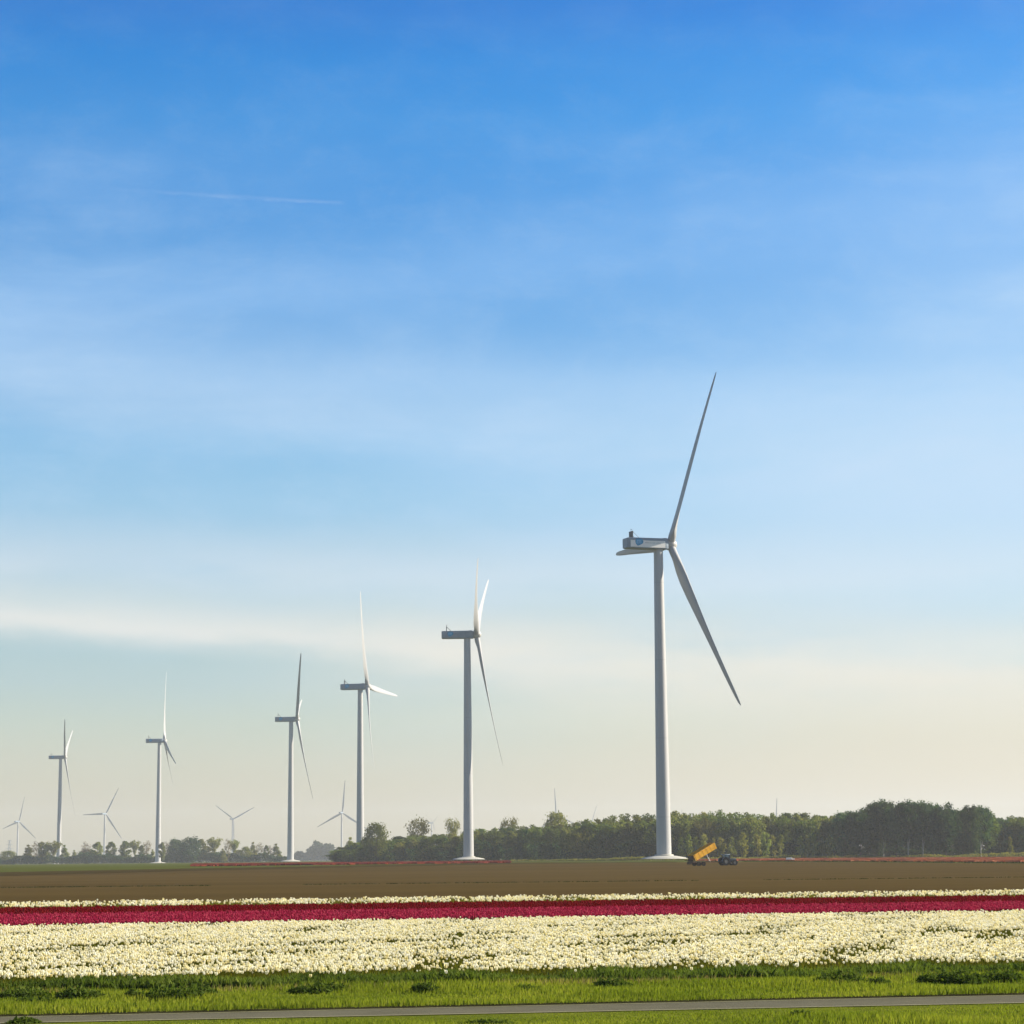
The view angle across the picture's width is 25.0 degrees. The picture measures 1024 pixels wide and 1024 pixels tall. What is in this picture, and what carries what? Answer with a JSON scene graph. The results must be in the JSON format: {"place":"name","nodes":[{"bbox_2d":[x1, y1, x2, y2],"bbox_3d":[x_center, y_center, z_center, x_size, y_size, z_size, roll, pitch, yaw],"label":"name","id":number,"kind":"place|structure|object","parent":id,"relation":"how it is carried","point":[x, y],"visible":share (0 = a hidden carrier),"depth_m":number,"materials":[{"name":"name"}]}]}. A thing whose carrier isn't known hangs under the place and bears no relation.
{"place":"outdoors","nodes":[
{"label":"outdoors","id":0,"kind":"place"},
{"bbox_2d":[0,862,676,875],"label":"damp field","id":1,"kind":"structure","parent":0,"point":[71,872],"depth_m":501.57,"materials":[{"name":"soil"}]},
{"bbox_2d":[2,934,1007,990],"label":"field soil","id":2,"kind":"structure","parent":0,"point":[618,942],"depth_m":59.79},
{"bbox_2d":[0,959,1023,990],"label":"leafy edge","id":3,"kind":"object","parent":2,"relation":"on","point":[141,982],"visible":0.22,"depth_m":51.73,"materials":[{"name":"green plant"}]},
{"bbox_2d":[0,909,1023,987],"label":"white tulips","id":4,"kind":"object","parent":2,"relation":"on","point":[519,945],"visible":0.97,"depth_m":66.38,"materials":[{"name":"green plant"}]},
{"bbox_2d":[0,900,1023,930],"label":"magenta tulips","id":5,"kind":"object","parent":2,"relation":"on","point":[64,918],"visible":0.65,"depth_m":102.22,"materials":[{"name":"pink plant"}]},
{"bbox_2d":[0,894,1023,914],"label":"red tulips","id":6,"kind":"object","parent":2,"relation":"on","point":[463,904],"visible":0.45,"depth_m":119.36,"materials":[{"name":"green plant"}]},
{"bbox_2d":[0,888,1023,907],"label":"white tulips","id":7,"kind":"object","parent":2,"relation":"on","point":[508,898],"visible":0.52,"depth_m":138.02,"materials":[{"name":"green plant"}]},
{"bbox_2d":[0,890,1023,907],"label":"tulip foliage","id":8,"kind":"object","parent":2,"relation":"on","point":[452,900],"visible":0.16,"depth_m":138.94,"materials":[{"name":"green plant"}]},
{"bbox_2d":[1,854,1012,864],"bbox_3d":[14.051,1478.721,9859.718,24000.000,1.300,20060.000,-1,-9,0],"label":"ground","id":9,"kind":"structure","parent":0,"point":[267,861],"depth_m":2299.38,"materials":[{"name":"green plant"}]},
{"bbox_2d":[49,720,74,863],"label":"wind turbine","id":10,"kind":"object","parent":9,"relation":"on","point":[60,758],"visible":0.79,"depth_m":2092.53,"materials":[{"name":"paint"}]},
{"bbox_2d":[84,788,120,853],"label":"wind turbine","id":11,"kind":"object","parent":9,"relation":"on","point":[105,815],"visible":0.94,"depth_m":4363.39,"materials":[{"name":"paint"}]},
{"bbox_2d":[0,850,288,864],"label":"undergrowth","id":12,"kind":"object","parent":9,"relation":"on","point":[86,857],"visible":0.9,"depth_m":1848.48,"materials":[{"name":"green plant"}]},
{"bbox_2d":[146,672,175,862],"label":"wind turbine","id":13,"kind":"object","parent":9,"relation":"on","point":[163,740],"visible":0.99,"depth_m":1797.99,"materials":[{"name":"paint"}]},
{"bbox_2d":[165,839,184,862],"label":"broadleaf tree","id":14,"kind":"object","parent":9,"relation":"on","point":[173,845],"visible":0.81,"depth_m":1831.03,"materials":[{"name":"green plant"}]},
{"bbox_2d":[176,836,201,862],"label":"broadleaf tree","id":15,"kind":"object","parent":9,"relation":"on","point":[187,854],"visible":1,"depth_m":1818.33,"materials":[{"name":"green plant"}]},
{"bbox_2d":[294,840,346,860],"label":"wood","id":16,"kind":"object","parent":9,"relation":"on","point":[316,851],"visible":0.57,"depth_m":3370.06,"materials":[{"name":"green plant"}]},
{"bbox_2d":[318,782,366,846],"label":"wind turbine","id":17,"kind":"object","parent":9,"relation":"on","point":[341,813],"visible":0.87,"depth_m":4513.68,"materials":[{"name":"paint"}]},
{"bbox_2d":[510,852,1023,860],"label":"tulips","id":18,"kind":"object","parent":9,"relation":"on","point":[778,856],"visible":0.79,"depth_m":844.65,"materials":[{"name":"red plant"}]},
{"bbox_2d":[567,834,1023,858],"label":"undergrowth","id":19,"kind":"object","parent":9,"relation":"on","point":[1018,843],"visible":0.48,"depth_m":890.52,"materials":[{"name":"green plant"}]},
{"bbox_2d":[816,819,839,855],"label":"broadleaf tree","id":20,"kind":"object","parent":9,"relation":"on","point":[824,828],"visible":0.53,"depth_m":887.78,"materials":[{"name":"green plant"}]},
{"bbox_2d":[828,812,855,855],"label":"poplar tree","id":21,"kind":"object","parent":9,"relation":"on","point":[845,849],"visible":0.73,"depth_m":863.20,"materials":[{"name":"green plant"}]},
{"bbox_2d":[841,808,878,854],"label":"poplar tree","id":22,"kind":"object","parent":9,"relation":"on","point":[859,827],"visible":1,"depth_m":853.46,"materials":[{"name":"green plant"}]},
{"bbox_2d":[858,802,885,855],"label":"poplar tree","id":23,"kind":"object","parent":9,"relation":"on","point":[875,847],"visible":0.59,"depth_m":863.85,"materials":[{"name":"green plant"}]},
{"bbox_2d":[868,798,894,855],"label":"poplar tree","id":24,"kind":"object","parent":9,"relation":"on","point":[881,805],"visible":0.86,"depth_m":859.79,"materials":[{"name":"green plant"}]},
{"bbox_2d":[880,805,909,855],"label":"poplar tree","id":25,"kind":"object","parent":9,"relation":"on","point":[894,834],"visible":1,"depth_m":853.09,"materials":[{"name":"green plant"}]},
{"bbox_2d":[890,798,923,854],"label":"poplar tree","id":26,"kind":"object","parent":9,"relation":"on","point":[904,808],"visible":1,"depth_m":852.15,"materials":[{"name":"green plant"}]},
{"bbox_2d":[911,800,936,854],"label":"poplar tree","id":27,"kind":"object","parent":9,"relation":"on","point":[923,833],"visible":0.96,"depth_m":854.04,"materials":[{"name":"green plant"}]},
{"bbox_2d":[923,803,944,854],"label":"poplar tree","id":28,"kind":"object","parent":9,"relation":"on","point":[930,846],"visible":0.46,"depth_m":859.92,"materials":[{"name":"green plant"}]},
{"bbox_2d":[927,801,962,855],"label":"poplar tree","id":29,"kind":"object","parent":9,"relation":"on","point":[945,820],"visible":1,"depth_m":849.86,"materials":[{"name":"green plant"}]},
{"bbox_2d":[951,809,972,854],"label":"poplar tree","id":30,"kind":"object","parent":9,"relation":"on","point":[958,845],"visible":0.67,"depth_m":861.07,"materials":[{"name":"green plant"}]},
{"bbox_2d":[958,804,983,855],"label":"poplar tree","id":31,"kind":"object","parent":9,"relation":"on","point":[971,843],"visible":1,"depth_m":854.80,"materials":[{"name":"green plant"}]},
{"bbox_2d":[971,805,994,856],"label":"poplar tree","id":32,"kind":"object","parent":9,"relation":"on","point":[987,820],"visible":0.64,"depth_m":862.65,"materials":[{"name":"green plant"}]},
{"bbox_2d":[979,811,1002,850],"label":"broadleaf tree","id":33,"kind":"object","parent":9,"relation":"on","point":[989,844],"visible":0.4,"depth_m":888.53,"materials":[{"name":"green plant"}]},
{"bbox_2d":[996,819,1017,856],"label":"broadleaf tree","id":34,"kind":"object","parent":9,"relation":"on","point":[1008,831],"visible":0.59,"depth_m":893.83,"materials":[{"name":"green plant"}]},
{"bbox_2d":[1006,818,1023,855],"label":"broadleaf tree","id":35,"kind":"object","parent":9,"relation":"on","point":[1018,827],"visible":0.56,"depth_m":893.18,"materials":[{"name":"green plant"}]},
{"bbox_2d":[0,862,1023,904],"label":"ploughed field","id":36,"kind":"structure","parent":0,"point":[711,877],"depth_m":279.96,"materials":[{"name":"soil"}]},
{"bbox_2d":[685,843,717,865],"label":"tipping trailer","id":37,"kind":"object","parent":36,"relation":"on","point":[699,853],"visible":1,"depth_m":473.79,"materials":[{"name":"metal"}]},
{"bbox_2d":[718,854,737,865],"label":"tractor","id":38,"kind":"object","parent":36,"relation":"on","point":[725,859],"visible":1,"depth_m":476.34,"materials":[{"name":"metal"}]},
{"bbox_2d":[744,860,1022,862],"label":"ditch grass","id":39,"kind":"structure","parent":36,"relation":"on","point":[878,861],"depth_m":519.73,"materials":[{"name":"green plant"}]},
{"bbox_2d":[0,995,1023,1021],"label":"path","id":40,"kind":"structure","parent":0,"point":[884,1001],"depth_m":43.06,"materials":[{"name":"grey asphalt"}]},
{"bbox_2d":[0,1002,1023,1022],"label":"path edge","id":41,"kind":"object","parent":40,"relation":"on","point":[525,1012],"visible":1,"depth_m":41.99,"materials":[{"name":"concrete"}]},
{"bbox_2d":[0,993,1023,1016],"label":"path edge","id":42,"kind":"object","parent":40,"relation":"on","point":[503,1006],"visible":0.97,"depth_m":43.77,"materials":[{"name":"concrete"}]},
{"bbox_2d":[0,1003,1023,1023],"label":"verge","id":43,"kind":"structure","parent":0,"point":[509,1015],"depth_m":41.28,"materials":[{"name":"green plant"}]},
{"bbox_2d":[4,1014,42,1023],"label":"weed clump","id":44,"kind":"object","parent":43,"relation":"on","point":[25,1020],"visible":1,"depth_m":40.52,"materials":[{"name":"green plant"}]},
{"bbox_2d":[460,1017,516,1023],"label":"weed clump","id":45,"kind":"object","parent":43,"relation":"on","point":[491,1020],"visible":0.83,"depth_m":38.88,"materials":[{"name":"green plant"}]},
{"bbox_2d":[0,860,1023,871],"bbox_3d":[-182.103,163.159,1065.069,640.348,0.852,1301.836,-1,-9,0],"label":"crop field","id":46,"kind":"structure","parent":0,"point":[54,867],"depth_m":647.35,"materials":[{"name":"green plant"}]},
{"bbox_2d":[275,654,312,860],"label":"wind turbine","id":47,"kind":"object","parent":46,"relation":"on","point":[290,834],"visible":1,"depth_m":1511.72,"materials":[{"name":"paint"}]},
{"bbox_2d":[336,850,357,861],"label":"broadleaf tree","id":48,"kind":"object","parent":46,"relation":"on","point":[348,856],"visible":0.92,"depth_m":1161.00,"materials":[{"name":"green plant"}]},
{"bbox_2d":[190,860,510,865],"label":"red tulips","id":49,"kind":"object","parent":46,"relation":"on","point":[333,863],"visible":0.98,"depth_m":650.50,"materials":[{"name":"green plant"}]},
{"bbox_2d":[340,591,396,841],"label":"wind turbine","id":50,"kind":"object","parent":46,"relation":"on","point":[366,686],"visible":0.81,"depth_m":1237.81,"materials":[{"name":"paint"}]},
{"bbox_2d":[360,822,390,861],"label":"broadleaf tree","id":51,"kind":"object","parent":46,"relation":"on","point":[379,845],"visible":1,"depth_m":1107.49,"materials":[{"name":"green plant"}]},
{"bbox_2d":[388,842,411,860],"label":"broadleaf tree","id":52,"kind":"object","parent":46,"relation":"on","point":[395,850],"visible":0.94,"depth_m":1111.66,"materials":[{"name":"green plant"}]},
{"bbox_2d":[405,814,431,836],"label":"broadleaf tree","id":53,"kind":"object","parent":46,"relation":"on","point":[422,826],"visible":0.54,"depth_m":1187.44,"materials":[{"name":"green plant"}]},
{"bbox_2d":[413,838,440,860],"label":"broadleaf tree","id":54,"kind":"object","parent":46,"relation":"on","point":[424,842],"visible":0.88,"depth_m":1086.71,"materials":[{"name":"green plant"}]},
{"bbox_2d":[445,817,459,837],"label":"broadleaf tree","id":55,"kind":"object","parent":46,"relation":"on","point":[453,830],"visible":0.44,"depth_m":1187.38,"materials":[{"name":"green plant"}]},
{"bbox_2d":[334,839,578,861],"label":"undergrowth","id":56,"kind":"object","parent":46,"relation":"on","point":[450,854],"visible":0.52,"depth_m":1014.10,"materials":[{"name":"green plant"}]},
{"bbox_2d":[441,561,502,859],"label":"wind turbine","id":57,"kind":"object","parent":46,"relation":"on","point":[468,834],"visible":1,"depth_m":954.13,"materials":[{"name":"paint"}]},
{"bbox_2d":[483,830,504,860],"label":"broadleaf tree","id":58,"kind":"object","parent":46,"relation":"on","point":[491,838],"visible":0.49,"depth_m":1033.72,"materials":[{"name":"green plant"}]},
{"bbox_2d":[494,831,517,859],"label":"broadleaf tree","id":59,"kind":"object","parent":46,"relation":"on","point":[508,841],"visible":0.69,"depth_m":1019.68,"materials":[{"name":"green plant"}]},
{"bbox_2d":[511,829,537,855],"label":"broadleaf tree","id":60,"kind":"object","parent":46,"relation":"on","point":[519,838],"visible":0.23,"depth_m":1010.08,"materials":[{"name":"green plant"}]},
{"bbox_2d":[522,829,546,859],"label":"broadleaf tree","id":61,"kind":"object","parent":46,"relation":"on","point":[535,834],"visible":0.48,"depth_m":987.87,"materials":[{"name":"green plant"}]},
{"bbox_2d":[541,828,561,859],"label":"broadleaf tree","id":62,"kind":"object","parent":46,"relation":"on","point":[553,833],"visible":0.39,"depth_m":985.38,"materials":[{"name":"green plant"}]},
{"bbox_2d":[542,810,569,828],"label":"broadleaf tree","id":63,"kind":"object","parent":46,"relation":"on","point":[556,818],"visible":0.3,"depth_m":1069.01,"materials":[{"name":"green plant"}]},
{"bbox_2d":[562,828,594,854],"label":"broadleaf tree","id":64,"kind":"object","parent":46,"relation":"on","point":[573,844],"visible":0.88,"depth_m":938.50,"materials":[{"name":"green plant"}]},
{"bbox_2d":[576,823,604,858],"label":"broadleaf tree","id":65,"kind":"object","parent":46,"relation":"on","point":[588,826],"visible":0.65,"depth_m":940.40,"materials":[{"name":"green plant"}]},
{"bbox_2d":[591,823,621,853],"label":"broadleaf tree","id":66,"kind":"object","parent":46,"relation":"on","point":[605,832],"visible":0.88,"depth_m":931.98,"materials":[{"name":"green plant"}]},
{"bbox_2d":[608,820,632,857],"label":"broadleaf tree","id":67,"kind":"object","parent":46,"relation":"on","point":[621,825],"visible":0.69,"depth_m":935.48,"materials":[{"name":"green plant"}]},
{"bbox_2d":[620,822,640,856],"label":"broadleaf tree","id":68,"kind":"object","parent":46,"relation":"on","point":[628,830],"visible":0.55,"depth_m":932.50,"materials":[{"name":"green plant"}]},
{"bbox_2d":[629,820,655,859],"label":"broadleaf tree","id":69,"kind":"object","parent":46,"relation":"on","point":[644,830],"visible":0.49,"depth_m":930.31,"materials":[{"name":"green plant"}]},
{"bbox_2d":[646,820,677,859],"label":"broadleaf tree","id":70,"kind":"object","parent":46,"relation":"on","point":[653,838],"visible":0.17,"depth_m":915.53,"materials":[{"name":"green plant"}]},
{"bbox_2d":[616,373,740,858],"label":"wind turbine","id":71,"kind":"object","parent":46,"relation":"on","point":[632,544],"visible":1,"depth_m":671.51,"materials":[{"name":"paint"}]},
{"bbox_2d":[671,818,687,855],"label":"broadleaf tree","id":72,"kind":"object","parent":46,"relation":"on","point":[675,822],"visible":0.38,"depth_m":918.17,"materials":[{"name":"green plant"}]},
{"bbox_2d":[673,819,699,852],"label":"broadleaf tree","id":73,"kind":"object","parent":46,"relation":"on","point":[686,822],"visible":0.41,"depth_m":915.96,"materials":[{"name":"green plant"}]},
{"bbox_2d":[687,817,718,849],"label":"broadleaf tree","id":74,"kind":"object","parent":46,"relation":"on","point":[702,827],"visible":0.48,"depth_m":907.20,"materials":[{"name":"green plant"}]},
{"bbox_2d":[708,820,731,850],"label":"broadleaf tree","id":75,"kind":"object","parent":46,"relation":"on","point":[723,825],"visible":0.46,"depth_m":907.80,"materials":[{"name":"green plant"}]},
{"bbox_2d":[716,819,746,850],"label":"broadleaf tree","id":76,"kind":"object","parent":46,"relation":"on","point":[731,831],"visible":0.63,"depth_m":903.56,"materials":[{"name":"green plant"}]},
{"bbox_2d":[716,812,748,846],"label":"broadleaf tree","id":77,"kind":"object","parent":46,"relation":"on","point":[736,819],"visible":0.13,"depth_m":930.12,"materials":[{"name":"green plant"}]},
{"bbox_2d":[735,833,748,857],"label":"broadleaf tree","id":78,"kind":"object","parent":46,"relation":"on","point":[740,845],"visible":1,"depth_m":867.18,"materials":[{"name":"green plant"}]},
{"bbox_2d":[734,817,767,856],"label":"broadleaf tree","id":79,"kind":"object","parent":46,"relation":"on","point":[750,824],"visible":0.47,"depth_m":899.81,"materials":[{"name":"green plant"}]},
{"bbox_2d":[752,817,779,856],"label":"broadleaf tree","id":80,"kind":"object","parent":46,"relation":"on","point":[769,825],"visible":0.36,"depth_m":905.04,"materials":[{"name":"green plant"}]},
{"bbox_2d":[760,832,771,855],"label":"broadleaf tree","id":81,"kind":"object","parent":46,"relation":"on","point":[765,846],"visible":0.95,"depth_m":865.52,"materials":[{"name":"green plant"}]},
{"bbox_2d":[771,817,791,854],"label":"broadleaf tree","id":82,"kind":"object","parent":46,"relation":"on","point":[778,831],"visible":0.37,"depth_m":904.07,"materials":[{"name":"green plant"}]},
{"bbox_2d":[782,819,805,853],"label":"broadleaf tree","id":83,"kind":"object","parent":46,"relation":"on","point":[792,835],"visible":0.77,"depth_m":887.97,"materials":[{"name":"green plant"}]},
{"bbox_2d":[791,819,823,850],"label":"broadleaf tree","id":84,"kind":"object","parent":46,"relation":"on","point":[809,830],"visible":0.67,"depth_m":885.67,"materials":[{"name":"green plant"}]},
{"bbox_2d":[697,857,1023,861],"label":"salmon tulips","id":85,"kind":"object","parent":46,"relation":"on","point":[967,859],"visible":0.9,"depth_m":560.14,"materials":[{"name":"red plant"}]},
{"bbox_2d":[0,968,1023,1016],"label":"verge","id":86,"kind":"structure","parent":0,"point":[737,997],"depth_m":46.14,"materials":[{"name":"green plant"}]},
{"bbox_2d":[0,985,51,998],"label":"weed clump","id":87,"kind":"object","parent":86,"relation":"on","point":[19,992],"visible":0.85,"depth_m":48.16,"materials":[{"name":"green plant"}]},
{"bbox_2d":[53,984,105,999],"bbox_3d":[-8.868,9.907,47.552,1.168,0.382,0.904,-1,-9,0],"label":"weed clump","id":88,"kind":"object","parent":86,"relation":"on","point":[71,992],"visible":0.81,"depth_m":47.42,"materials":[{"name":"green plant"}]},
{"bbox_2d":[142,981,207,1001],"bbox_3d":[-6.806,9.710,46.705,1.330,0.465,1.106,4,-10,-28],"label":"weed clump","id":89,"kind":"object","parent":86,"relation":"on","point":[181,991],"visible":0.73,"depth_m":46.52,"materials":[{"name":"green plant"}]},
{"bbox_2d":[287,979,334,994],"bbox_3d":[-4.250,10.052,48.798,1.028,0.373,0.795,-1,-9,0],"label":"weed clump","id":90,"kind":"object","parent":86,"relation":"on","point":[317,988],"visible":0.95,"depth_m":48.68,"materials":[{"name":"green plant"}]},
{"bbox_2d":[410,980,440,993],"bbox_3d":[-1.869,10.002,48.568,0.845,0.363,0.614,-1,-9,0],"label":"weed clump","id":91,"kind":"object","parent":86,"relation":"on","point":[420,987],"visible":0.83,"depth_m":48.45,"materials":[{"name":"green plant"}]},
{"bbox_2d":[0,970,1017,992],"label":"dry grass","id":92,"kind":"structure","parent":86,"relation":"on","point":[582,981],"depth_m":51.20,"materials":[{"name":"green plant"}]},
{"bbox_2d":[588,976,632,987],"bbox_3d":[2.160,10.178,49.898,1.058,0.334,0.876,-1,-9,0],"label":"weed clump","id":93,"kind":"object","parent":86,"relation":"on","point":[615,981],"visible":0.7,"depth_m":49.81,"materials":[{"name":"green plant"}]},
{"bbox_2d":[814,967,866,983],"bbox_3d":[7.223,10.147,50.357,1.448,0.433,1.071,-1,-9,0],"label":"weed clump","id":94,"kind":"object","parent":86,"relation":"on","point":[856,977],"visible":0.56,"depth_m":50.24,"materials":[{"name":"green plant"}]},
{"bbox_2d":[916,967,974,982],"bbox_3d":[9.500,10.160,50.560,1.374,0.432,1.066,-1,-9,0],"label":"weed clump","id":95,"kind":"object","parent":86,"relation":"on","point":[931,978],"visible":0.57,"depth_m":50.50,"materials":[{"name":"green plant"}]},
{"bbox_2d":[937,968,987,984],"bbox_3d":[9.740,10.051,49.894,1.081,0.444,0.903,-1,-9,0],"label":"weed clump","id":96,"kind":"object","parent":86,"relation":"on","point":[967,976],"visible":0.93,"depth_m":49.77,"materials":[{"name":"green plant"}]},
{"bbox_2d":[981,967,1023,982],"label":"weed clump","id":97,"kind":"object","parent":86,"relation":"on","point":[1009,974],"visible":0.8,"depth_m":50.57,"materials":[{"name":"green plant"}]},
{"bbox_2d":[0,0,1023,859],"label":"sky","id":98,"kind":"structure","parent":0,"point":[306,307],"materials":[{"name":"blue"}]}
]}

